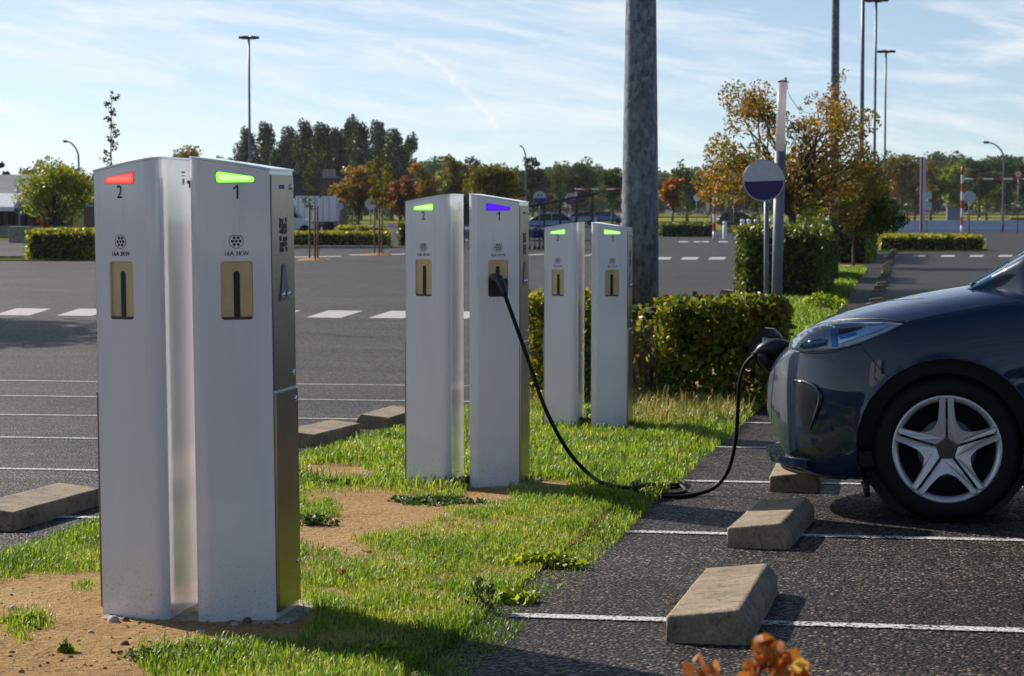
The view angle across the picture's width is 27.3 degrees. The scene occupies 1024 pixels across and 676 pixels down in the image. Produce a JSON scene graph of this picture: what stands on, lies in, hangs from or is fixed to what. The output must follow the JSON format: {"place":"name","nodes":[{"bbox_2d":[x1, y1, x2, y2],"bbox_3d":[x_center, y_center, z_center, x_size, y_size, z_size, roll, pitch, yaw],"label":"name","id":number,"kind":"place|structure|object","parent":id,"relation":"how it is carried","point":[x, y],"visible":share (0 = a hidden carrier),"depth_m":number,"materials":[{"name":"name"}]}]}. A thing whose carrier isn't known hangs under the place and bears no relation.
{"place":"outdoors","nodes":[
{"label":"outdoors","id":0,"kind":"place"},
{"bbox_2d":[292,174,338,208],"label":"building","id":1,"kind":"structure","parent":0,"point":[298,189],"depth_m":214.44,"materials":[{"name":"grey paint"}]},
{"bbox_2d":[0,265,851,675],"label":"soil strip","id":2,"kind":"object","parent":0,"point":[370,511],"visible":0.06,"depth_m":6.69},
{"bbox_2d":[116,648,199,666],"bbox_3d":[-0.953,0.854,5.625,0.242,0.047,0.146,1,4,11],"label":"weed","id":3,"kind":"object","parent":2,"relation":"on","point":[132,654],"visible":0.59,"depth_m":5.63,"materials":[{"name":"green plant"}]},
{"bbox_2d":[110,641,248,662],"bbox_3d":[-0.902,0.851,5.718,0.389,0.046,0.248,1,4,11],"label":"weed","id":4,"kind":"object","parent":2,"relation":"on","point":[147,649],"visible":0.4,"depth_m":5.72,"materials":[{"name":"green plant"}]},
{"bbox_2d":[101,600,320,623],"bbox_3d":[-0.917,0.896,6.484,0.590,0.127,0.395,1,4,11],"label":"concrete pad","id":5,"kind":"object","parent":2,"relation":"on","point":[191,613],"visible":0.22,"depth_m":6.37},
{"bbox_2d":[93,156,197,619],"bbox_3d":[-1.129,0.152,6.431,0.247,1.399,0.314,0,4,11],"label":"charging post","id":6,"kind":"object","parent":5,"relation":"on","point":[146,443],"visible":0.99,"depth_m":6.32,"materials":[{"name":"white metal"}]},
{"bbox_2d":[189,156,300,621],"bbox_3d":[-0.802,0.154,6.370,0.247,1.399,0.314,0,4,11],"label":"charging post","id":7,"kind":"object","parent":5,"relation":"on","point":[246,422],"visible":1,"depth_m":6.26,"materials":[{"name":"white metal"}]},
{"bbox_2d":[0,487,446,674],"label":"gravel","id":8,"kind":"structure","parent":2,"relation":"on","point":[139,622],"depth_m":6.15,"materials":[{"name":"soil"}]},
{"bbox_2d":[300,512,339,525],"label":"weed","id":9,"kind":"object","parent":2,"relation":"on","point":[316,518],"visible":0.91,"depth_m":8.49,"materials":[{"name":"green plant"}]},
{"bbox_2d":[0,485,653,675],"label":"grass","id":10,"kind":"structure","parent":2,"relation":"on","point":[487,541],"depth_m":7.03,"materials":[{"name":"plant"}]},
{"bbox_2d":[358,638,407,659],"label":"weed","id":11,"kind":"object","parent":2,"relation":"on","point":[390,643],"visible":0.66,"depth_m":5.67,"materials":[{"name":"green plant"}]},
{"bbox_2d":[387,494,489,506],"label":"weed","id":12,"kind":"object","parent":2,"relation":"on","point":[429,499],"visible":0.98,"depth_m":9.22,"materials":[{"name":"green plant"}]},
{"bbox_2d":[463,576,496,611],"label":"weed","id":13,"kind":"object","parent":2,"relation":"on","point":[480,590],"visible":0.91,"depth_m":6.48,"materials":[{"name":"green plant"}]},
{"bbox_2d":[419,475,541,487],"bbox_3d":[-0.177,0.771,10.163,0.590,0.165,0.395,1,4,11],"label":"concrete pad","id":14,"kind":"object","parent":2,"relation":"on","point":[539,479],"visible":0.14,"depth_m":9.96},
{"bbox_2d":[405,194,463,483],"bbox_3d":[-0.383,0.009,10.108,0.247,1.399,0.314,1,4,11],"label":"charging post","id":15,"kind":"object","parent":14,"relation":"on","point":[434,345],"visible":0.99,"depth_m":9.99,"materials":[{"name":"white metal"}]},
{"bbox_2d":[469,194,529,486],"bbox_3d":[-0.057,0.013,10.047,0.247,1.399,0.314,1,4,11],"label":"charging post","id":16,"kind":"object","parent":14,"relation":"on","point":[499,395],"visible":0.98,"depth_m":9.93,"materials":[{"name":"white metal"}]},
{"bbox_2d":[490,273,789,498],"bbox_3d":[0.690,0.238,9.821,1.192,1.078,1.108,-3,4,-37],"label":"charging cable","id":17,"kind":"object","parent":16,"relation":"hanging from","point":[764,351],"visible":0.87,"depth_m":9.78,"materials":[{"name":"rubber"}]},
{"bbox_2d":[299,392,765,501],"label":"grass","id":18,"kind":"structure","parent":2,"relation":"on","point":[388,445],"depth_m":11.53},
{"bbox_2d":[496,547,589,568],"bbox_3d":[0.123,0.784,7.554,0.344,0.067,0.197,1,4,11],"label":"weed","id":19,"kind":"object","parent":2,"relation":"on","point":[556,560],"visible":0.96,"depth_m":7.50,"materials":[{"name":"green plant"}]},
{"bbox_2d":[562,471,636,500],"bbox_3d":[0.379,0.668,9.369,0.342,0.145,0.198,1,4,11],"label":"weed","id":20,"kind":"object","parent":2,"relation":"on","point":[590,487],"visible":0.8,"depth_m":9.38,"materials":[{"name":"green plant"}]},
{"bbox_2d":[622,0,658,392],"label":"light mast","id":21,"kind":"object","parent":2,"relation":"on","point":[640,177],"visible":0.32,"depth_m":17.37,"materials":[{"name":"metal"}]},
{"bbox_2d":[530,382,764,426],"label":"dry grass","id":22,"kind":"structure","parent":2,"relation":"on","point":[662,399],"depth_m":15.11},
{"bbox_2d":[632,301,667,394],"bbox_3d":[1.115,0.124,16.785,0.411,0.839,0.573,0,4,0],"label":"ivy","id":23,"kind":"object","parent":2,"relation":"on","point":[646,312],"visible":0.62,"depth_m":16.76,"materials":[{"name":"green plant"}]},
{"bbox_2d":[687,265,866,367],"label":"grass","id":24,"kind":"structure","parent":2,"relation":"on","point":[848,278],"depth_m":37.06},
{"bbox_3d":[0.542,0.660,14.033,0.590,0.165,0.395,1,4,11],"label":"concrete pad","id":25,"kind":"object","parent":2,"relation":"on","visible":0},
{"bbox_2d":[543,222,584,427],"bbox_3d":[0.337,-0.069,13.981,0.247,1.399,0.314,1,4,11],"label":"charging post","id":26,"kind":"object","parent":25,"relation":"on","point":[563,330],"visible":0.98,"depth_m":13.86,"materials":[{"name":"white metal"}]},
{"bbox_2d":[591,222,632,427],"bbox_3d":[0.663,-0.065,13.920,0.247,1.399,0.314,1,4,11],"label":"charging post","id":27,"kind":"object","parent":25,"relation":"on","point":[611,337],"visible":0.97,"depth_m":13.80,"materials":[{"name":"white metal"}]},
{"bbox_2d":[0,208,1023,675],"bbox_3d":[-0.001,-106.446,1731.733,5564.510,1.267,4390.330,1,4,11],"label":"car park ground","id":28,"kind":"structure","parent":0,"point":[894,578],"depth_m":8.92,"materials":[{"name":"asphalt"}]},
{"bbox_2d":[8,203,30,242],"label":"round road sign","id":29,"kind":"object","parent":28,"relation":"on","point":[17,234],"visible":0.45,"depth_m":109.53,"materials":[{"name":"grey paint"}]},
{"bbox_2d":[0,175,94,237],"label":"building","id":30,"kind":"structure","parent":28,"relation":"on","point":[9,215],"depth_m":127.77,"materials":[{"name":"white brick"}]},
{"bbox_2d":[0,258,94,259],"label":"turf patch","id":31,"kind":"object","parent":28,"relation":"on","point":[40,259],"visible":0.32,"depth_m":70.80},
{"bbox_2d":[23,226,94,258],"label":"hedge","id":32,"kind":"object","parent":31,"relation":"on","point":[73,242],"visible":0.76,"depth_m":71.06,"materials":[{"name":"green plant"}]},
{"bbox_2d":[0,483,98,530],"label":"wheel stop","id":33,"kind":"object","parent":28,"relation":"on","point":[21,510],"visible":0.87,"depth_m":9.03,"materials":[{"name":"concrete"}]},
{"bbox_2d":[11,155,93,227],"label":"tree","id":34,"kind":"object","parent":28,"relation":"on","point":[45,186],"visible":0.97,"depth_m":79.33,"materials":[{"name":"green plant"}]},
{"bbox_2d":[98,91,119,165],"bbox_3d":[-6.061,-2.000,31.946,0.322,3.480,0.302,2,4,27],"label":"sapling","id":35,"kind":"object","parent":28,"relation":"on","point":[112,113],"visible":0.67,"depth_m":31.86,"materials":[{"name":"green plant"}]},
{"bbox_2d":[232,125,260,163],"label":"poplar tree","id":36,"kind":"object","parent":28,"relation":"on","point":[241,149],"visible":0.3,"depth_m":298.48,"materials":[{"name":"green plant"}]},
{"bbox_2d":[238,36,258,162],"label":"light mast","id":37,"kind":"object","parent":28,"relation":"on","point":[249,106],"visible":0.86,"depth_m":128.29,"materials":[{"name":"metal"}]},
{"bbox_2d":[256,121,278,165],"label":"poplar tree","id":38,"kind":"object","parent":28,"relation":"on","point":[266,135],"visible":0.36,"depth_m":315.88,"materials":[{"name":"green plant"}]},
{"bbox_2d":[267,136,290,168],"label":"poplar tree","id":39,"kind":"object","parent":28,"relation":"on","point":[279,154],"visible":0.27,"depth_m":307.35,"materials":[{"name":"green plant"}]},
{"bbox_2d":[280,126,300,173],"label":"poplar tree","id":40,"kind":"object","parent":28,"relation":"on","point":[288,133],"visible":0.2,"depth_m":334.36,"materials":[{"name":"green plant"}]},
{"bbox_2d":[293,198,313,230],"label":"camper van","id":41,"kind":"object","parent":28,"relation":"on","point":[300,222],"visible":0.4,"depth_m":146.69,"materials":[{"name":"white paint"}]},
{"bbox_2d":[290,118,316,173],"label":"poplar tree","id":42,"kind":"object","parent":28,"relation":"on","point":[305,135],"visible":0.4,"depth_m":325.14,"materials":[{"name":"green plant"}]},
{"bbox_2d":[298,206,329,260],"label":"tree stakes","id":43,"kind":"object","parent":28,"relation":"on","point":[309,252],"visible":0.86,"depth_m":70.82,"materials":[{"name":"brown wood"}]},
{"bbox_2d":[296,196,338,230],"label":"box lorry","id":44,"kind":"object","parent":28,"relation":"on","point":[328,210],"visible":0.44,"depth_m":154.50,"materials":[{"name":"grey paint"}]},
{"bbox_2d":[301,146,333,259],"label":"sapling","id":45,"kind":"object","parent":28,"relation":"on","point":[310,191],"visible":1,"depth_m":70.30,"materials":[{"name":"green plant"}]},
{"bbox_2d":[307,121,336,173],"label":"poplar tree","id":46,"kind":"object","parent":28,"relation":"on","point":[321,137],"visible":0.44,"depth_m":298.35,"materials":[{"name":"green plant"}]},
{"bbox_2d":[298,420,359,446],"bbox_3d":[-1.215,0.605,13.341,0.244,0.111,1.004,0,2,12],"label":"wheel stop","id":47,"kind":"object","parent":28,"relation":"on","point":[322,432],"visible":0.66,"depth_m":13.21,"materials":[{"name":"concrete"}]},
{"bbox_2d":[318,169,347,226],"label":"building","id":48,"kind":"structure","parent":28,"relation":"on","point":[328,179],"depth_m":212.08,"materials":[{"name":"grey brick"}]},
{"bbox_2d":[325,126,347,177],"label":"poplar tree","id":49,"kind":"object","parent":28,"relation":"on","point":[340,151],"visible":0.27,"depth_m":316.34,"materials":[{"name":"green plant"}]},
{"bbox_2d":[294,245,387,248],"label":"kerb","id":50,"kind":"structure","parent":28,"relation":"on","point":[339,246],"depth_m":92.93,"materials":[{"name":"concrete"}]},
{"bbox_2d":[334,114,357,216],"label":"poplar tree","id":51,"kind":"object","parent":28,"relation":"on","point":[346,131],"visible":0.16,"depth_m":333.90,"materials":[{"name":"green plant"}]},
{"bbox_2d":[328,160,391,224],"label":"tree","id":52,"kind":"object","parent":28,"relation":"on","point":[359,185],"visible":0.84,"depth_m":129.24,"materials":[{"name":"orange plant"}]},
{"bbox_2d":[346,119,376,220],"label":"poplar tree","id":53,"kind":"object","parent":28,"relation":"on","point":[362,143],"visible":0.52,"depth_m":307.42,"materials":[{"name":"green plant"}]},
{"bbox_2d":[355,406,404,428],"bbox_3d":[-0.872,0.560,14.875,0.243,0.111,1.004,0,2,10],"label":"wheel stop","id":54,"kind":"object","parent":28,"relation":"on","point":[389,417],"visible":0.73,"depth_m":14.43,"materials":[{"name":"concrete"}]},
{"bbox_2d":[365,156,395,255],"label":"sapling","id":55,"kind":"object","parent":28,"relation":"on","point":[376,160],"visible":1,"depth_m":77.78,"materials":[{"name":"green plant"}]},
{"bbox_2d":[379,175,420,220],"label":"tree","id":56,"kind":"object","parent":28,"relation":"on","point":[403,192],"visible":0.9,"depth_m":149.23,"materials":[{"name":"orange plant"}]},
{"bbox_2d":[397,131,418,219],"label":"poplar tree","id":57,"kind":"object","parent":28,"relation":"on","point":[410,144],"visible":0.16,"depth_m":316.57,"materials":[{"name":"green plant"}]},
{"bbox_2d":[406,162,441,198],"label":"tree","id":58,"kind":"object","parent":28,"relation":"on","point":[428,182],"visible":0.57,"depth_m":159.33,"materials":[{"name":"orange plant"}]},
{"bbox_2d":[434,153,464,195],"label":"tree","id":59,"kind":"object","parent":28,"relation":"on","point":[455,177],"visible":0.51,"depth_m":188.81,"materials":[{"name":"green plant"}]},
{"bbox_2d":[461,162,529,199],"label":"tree","id":60,"kind":"object","parent":28,"relation":"on","point":[504,182],"visible":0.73,"depth_m":134.10,"materials":[{"name":"green plant"}]},
{"bbox_2d":[478,586,544,604],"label":"weed","id":61,"kind":"object","parent":28,"relation":"on","point":[521,595],"visible":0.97,"depth_m":6.68,"materials":[{"name":"green plant"}]},
{"bbox_2d":[464,192,599,244],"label":"trolley shelter","id":62,"kind":"object","parent":28,"relation":"on","point":[565,199],"visible":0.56,"depth_m":90.75,"materials":[{"name":"black paint"}]},
{"bbox_2d":[529,213,572,228],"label":"parked car","id":63,"kind":"object","parent":28,"relation":"on","point":[551,218],"visible":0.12,"depth_m":149.00,"materials":[{"name":"blue paint"}]},
{"bbox_2d":[528,287,590,401],"bbox_3d":[0.416,0.069,16.940,0.754,0.960,0.915,0,4,0],"label":"hedge","id":64,"kind":"object","parent":28,"relation":"on","point":[536,312],"visible":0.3,"depth_m":16.59,"materials":[{"name":"green plant"}]},
{"bbox_2d":[598,167,622,223],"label":"tree","id":65,"kind":"object","parent":28,"relation":"on","point":[611,180],"visible":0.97,"depth_m":239.03,"materials":[{"name":"green plant"}]},
{"bbox_2d":[658,177,684,221],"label":"tree","id":66,"kind":"object","parent":28,"relation":"on","point":[670,193],"visible":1,"depth_m":149.38,"materials":[{"name":"orange plant"}]},
{"bbox_2d":[658,221,712,236],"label":"hedge","id":67,"kind":"object","parent":28,"relation":"on","point":[690,228],"visible":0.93,"depth_m":134.94,"materials":[{"name":"green plant"}]},
{"bbox_2d":[666,563,777,644],"bbox_3d":[0.652,0.804,6.428,0.243,0.110,1.004,0,2,12],"label":"wheel stop","id":68,"kind":"object","parent":28,"relation":"on","point":[729,605],"visible":0.99,"depth_m":6.09,"materials":[{"name":"concrete"}]},
{"bbox_2d":[651,291,796,407],"bbox_3d":[1.773,0.090,16.861,1.324,0.920,1.074,0,4,0],"label":"hedge","id":69,"kind":"object","parent":28,"relation":"on","point":[702,333],"visible":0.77,"depth_m":16.44,"materials":[{"name":"green plant"}]},
{"bbox_2d":[682,632,811,675],"bbox_3d":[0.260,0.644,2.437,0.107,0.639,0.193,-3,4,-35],"label":"autumn shrub","id":70,"kind":"object","parent":28,"relation":"on","point":[773,655],"visible":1,"depth_m":2.37,"materials":[{"name":"brown plant"}]},
{"bbox_2d":[508,613,1023,631],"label":"parking line","id":71,"kind":"object","parent":28,"relation":"on","point":[871,625],"visible":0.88,"depth_m":6.26,"materials":[{"name":"paint"}]},
{"bbox_2d":[727,497,813,548],"bbox_3d":[1.055,0.744,8.515,0.243,0.110,1.004,0,2,14],"label":"wheel stop","id":72,"kind":"object","parent":28,"relation":"on","point":[778,524],"visible":0.99,"depth_m":8.14,"materials":[{"name":"concrete"}]},
{"bbox_2d":[731,221,837,296],"bbox_3d":[5.495,-1.588,41.993,1.876,1.490,5.596,1,4,11],"label":"hedge","id":73,"kind":"object","parent":28,"relation":"on","point":[809,263],"visible":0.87,"depth_m":39.49,"materials":[{"name":"green plant"}]},
{"bbox_2d":[677,69,898,228],"bbox_3d":[6.081,-3.490,45.829,4.277,4.981,3.716,-1,4,-9],"label":"autumn tree","id":74,"kind":"object","parent":28,"relation":"on","point":[800,194],"visible":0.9,"depth_m":45.34,"materials":[{"name":"orange plant"}]},
{"bbox_2d":[770,463,822,492],"bbox_3d":[1.442,0.683,10.630,0.243,0.110,1.004,0,2,10],"label":"wheel stop","id":75,"kind":"object","parent":28,"relation":"on","point":[782,479],"visible":0.43,"depth_m":10.14,"materials":[{"name":"concrete"}]},
{"bbox_2d":[607,529,1023,540],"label":"parking line","id":76,"kind":"object","parent":28,"relation":"on","point":[832,535],"visible":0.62,"depth_m":8.36,"materials":[{"name":"paint"}]},
{"bbox_2d":[829,0,839,273],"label":"light mast","id":77,"kind":"object","parent":28,"relation":"on","point":[835,41],"visible":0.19,"depth_m":49.62,"materials":[{"name":"metal"}]},
{"bbox_2d":[799,174,910,265],"bbox_3d":[10.013,-3.413,61.995,3.383,2.879,3.296,1,4,11],"label":"tree","id":78,"kind":"object","parent":28,"relation":"on","point":[882,215],"visible":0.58,"depth_m":61.24,"materials":[{"name":"green plant"}]},
{"bbox_2d":[838,228,878,262],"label":"hedge","id":79,"kind":"object","parent":28,"relation":"on","point":[866,250],"visible":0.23,"depth_m":67.30,"materials":[{"name":"green plant"}]},
{"bbox_2d":[859,0,864,160],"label":"light mast","id":80,"kind":"object","parent":28,"relation":"on","point":[862,53],"visible":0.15,"depth_m":81.43,"materials":[{"name":"metal"}]},
{"bbox_2d":[865,0,888,179],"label":"light mast","id":81,"kind":"object","parent":28,"relation":"on","point":[875,75],"visible":0.64,"depth_m":112.28,"materials":[{"name":"metal"}]},
{"bbox_2d":[748,250,1023,521],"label":"parked car","id":82,"kind":"object","parent":28,"relation":"on","point":[912,403],"visible":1,"depth_m":8.89,"materials":[{"name":"blue paint"}]},
{"bbox_2d":[877,50,895,197],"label":"light mast","id":83,"kind":"object","parent":28,"relation":"on","point":[886,51],"visible":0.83,"depth_m":146.20,"materials":[{"name":"metal"}]},
{"bbox_2d":[920,157,925,231],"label":"totem","id":84,"kind":"object","parent":28,"relation":"on","point":[922,184],"visible":0.96,"depth_m":164.54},
{"bbox_2d":[896,220,1023,230],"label":"road barrier","id":85,"kind":"object","parent":28,"relation":"on","point":[954,225],"visible":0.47,"depth_m":171.64,"materials":[{"name":"metal"}]},
{"bbox_2d":[960,166,1023,233],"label":"height barrier","id":86,"kind":"object","parent":28,"relation":"on","point":[962,185],"visible":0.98,"depth_m":149.54,"materials":[{"name":"metal"}]},
{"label":"turf patch","id":87,"kind":"structure","parent":28,"relation":"on","visible":0},
{"bbox_2d":[877,232,984,250],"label":"hedge","id":88,"kind":"object","parent":87,"relation":"on","point":[907,241],"visible":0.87,"depth_m":88.00,"materials":[{"name":"green plant"}]},
{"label":"turf patch","id":89,"kind":"structure","parent":28,"relation":"on","visible":0},
{"bbox_2d":[294,229,391,246],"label":"hedge","id":90,"kind":"object","parent":89,"relation":"on","point":[343,237],"visible":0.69,"depth_m":94.99,"materials":[{"name":"green plant"}]},
{"bbox_2d":[0,0,1023,207],"label":"sky","id":91,"kind":"structure","parent":0,"point":[484,80],"materials":[{"name":"blue"}]},
{"bbox_2d":[347,213,1023,222],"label":"meadow","id":92,"kind":"structure","parent":0,"point":[366,219],"depth_m":395.34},
{"bbox_2d":[369,119,388,219],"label":"poplar tree","id":93,"kind":"object","parent":92,"relation":"on","point":[379,142],"visible":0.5,"depth_m":324.80,"materials":[{"name":"green plant"}]},
{"bbox_2d":[380,127,408,220],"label":"poplar tree","id":94,"kind":"object","parent":92,"relation":"on","point":[395,151],"visible":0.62,"depth_m":298.54,"materials":[{"name":"green plant"}]},
{"bbox_2d":[18,150,1023,206],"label":"wood","id":95,"kind":"object","parent":92,"relation":"on","point":[936,157],"visible":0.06,"depth_m":551.38,"materials":[{"name":"green plant"}]},
{"bbox_2d":[515,157,553,217],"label":"tree","id":96,"kind":"object","parent":92,"relation":"on","point":[538,175],"visible":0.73,"depth_m":259.08,"materials":[{"name":"green plant"}]},
{"bbox_2d":[85,191,1023,215],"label":"scrub","id":97,"kind":"object","parent":92,"relation":"on","point":[599,204],"visible":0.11,"depth_m":468.31,"materials":[{"name":"green plant"}]},
{"bbox_2d":[547,167,565,212],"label":"tree","id":98,"kind":"object","parent":92,"relation":"on","point":[556,187],"visible":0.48,"depth_m":298.50,"materials":[{"name":"green plant"}]},
{"bbox_2d":[557,162,601,211],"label":"tree","id":99,"kind":"object","parent":92,"relation":"on","point":[583,177],"visible":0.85,"depth_m":268.36,"materials":[{"name":"green plant"}]},
{"bbox_2d":[671,166,704,220],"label":"tree","id":100,"kind":"object","parent":92,"relation":"on","point":[689,190],"visible":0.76,"depth_m":258.34,"materials":[{"name":"green plant"}]},
{"bbox_2d":[881,153,919,215],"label":"tree","id":101,"kind":"object","parent":92,"relation":"on","point":[900,167],"visible":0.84,"depth_m":283.51,"materials":[{"name":"green plant"}]},
{"bbox_2d":[898,166,938,219],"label":"tree","id":102,"kind":"object","parent":92,"relation":"on","point":[916,200],"visible":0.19,"depth_m":308.20,"materials":[{"name":"green plant"}]},
{"bbox_2d":[916,159,952,219],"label":"tree","id":103,"kind":"object","parent":92,"relation":"on","point":[935,189],"visible":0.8,"depth_m":287.74,"materials":[{"name":"green plant"}]},
{"bbox_2d":[938,160,971,206],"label":"tree","id":104,"kind":"object","parent":92,"relation":"on","point":[952,173],"visible":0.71,"depth_m":291.73,"materials":[{"name":"green plant"}]},
{"bbox_2d":[962,158,1001,219],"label":"tree","id":105,"kind":"object","parent":92,"relation":"on","point":[980,189],"visible":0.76,"depth_m":295.18,"materials":[{"name":"green plant"}]},
{"bbox_2d":[988,156,1019,219],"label":"tree","id":106,"kind":"object","parent":92,"relation":"on","point":[1008,184],"visible":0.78,"depth_m":299.74,"materials":[{"name":"green plant"}]},
{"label":"turf by path","id":107,"kind":"structure","parent":0,"visible":0},
{"bbox_2d":[743,159,784,294],"bbox_3d":[2.860,-0.908,24.014,0.482,2.246,0.068,0,4,0],"label":"round sign","id":108,"kind":"object","parent":107,"relation":"on","point":[764,180],"visible":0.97,"depth_m":23.93,"materials":[{"name":"metal"}]},
{"bbox_2d":[772,80,786,295],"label":"light column","id":109,"kind":"structure","parent":107,"relation":"on","point":[778,234],"depth_m":24.30,"materials":[{"name":"metal"}]},
{"bbox_2d":[799,291,848,309],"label":"weed","id":110,"kind":"object","parent":107,"relation":"on","point":[823,301],"visible":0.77,"depth_m":34.76,"materials":[{"name":"green plant"}]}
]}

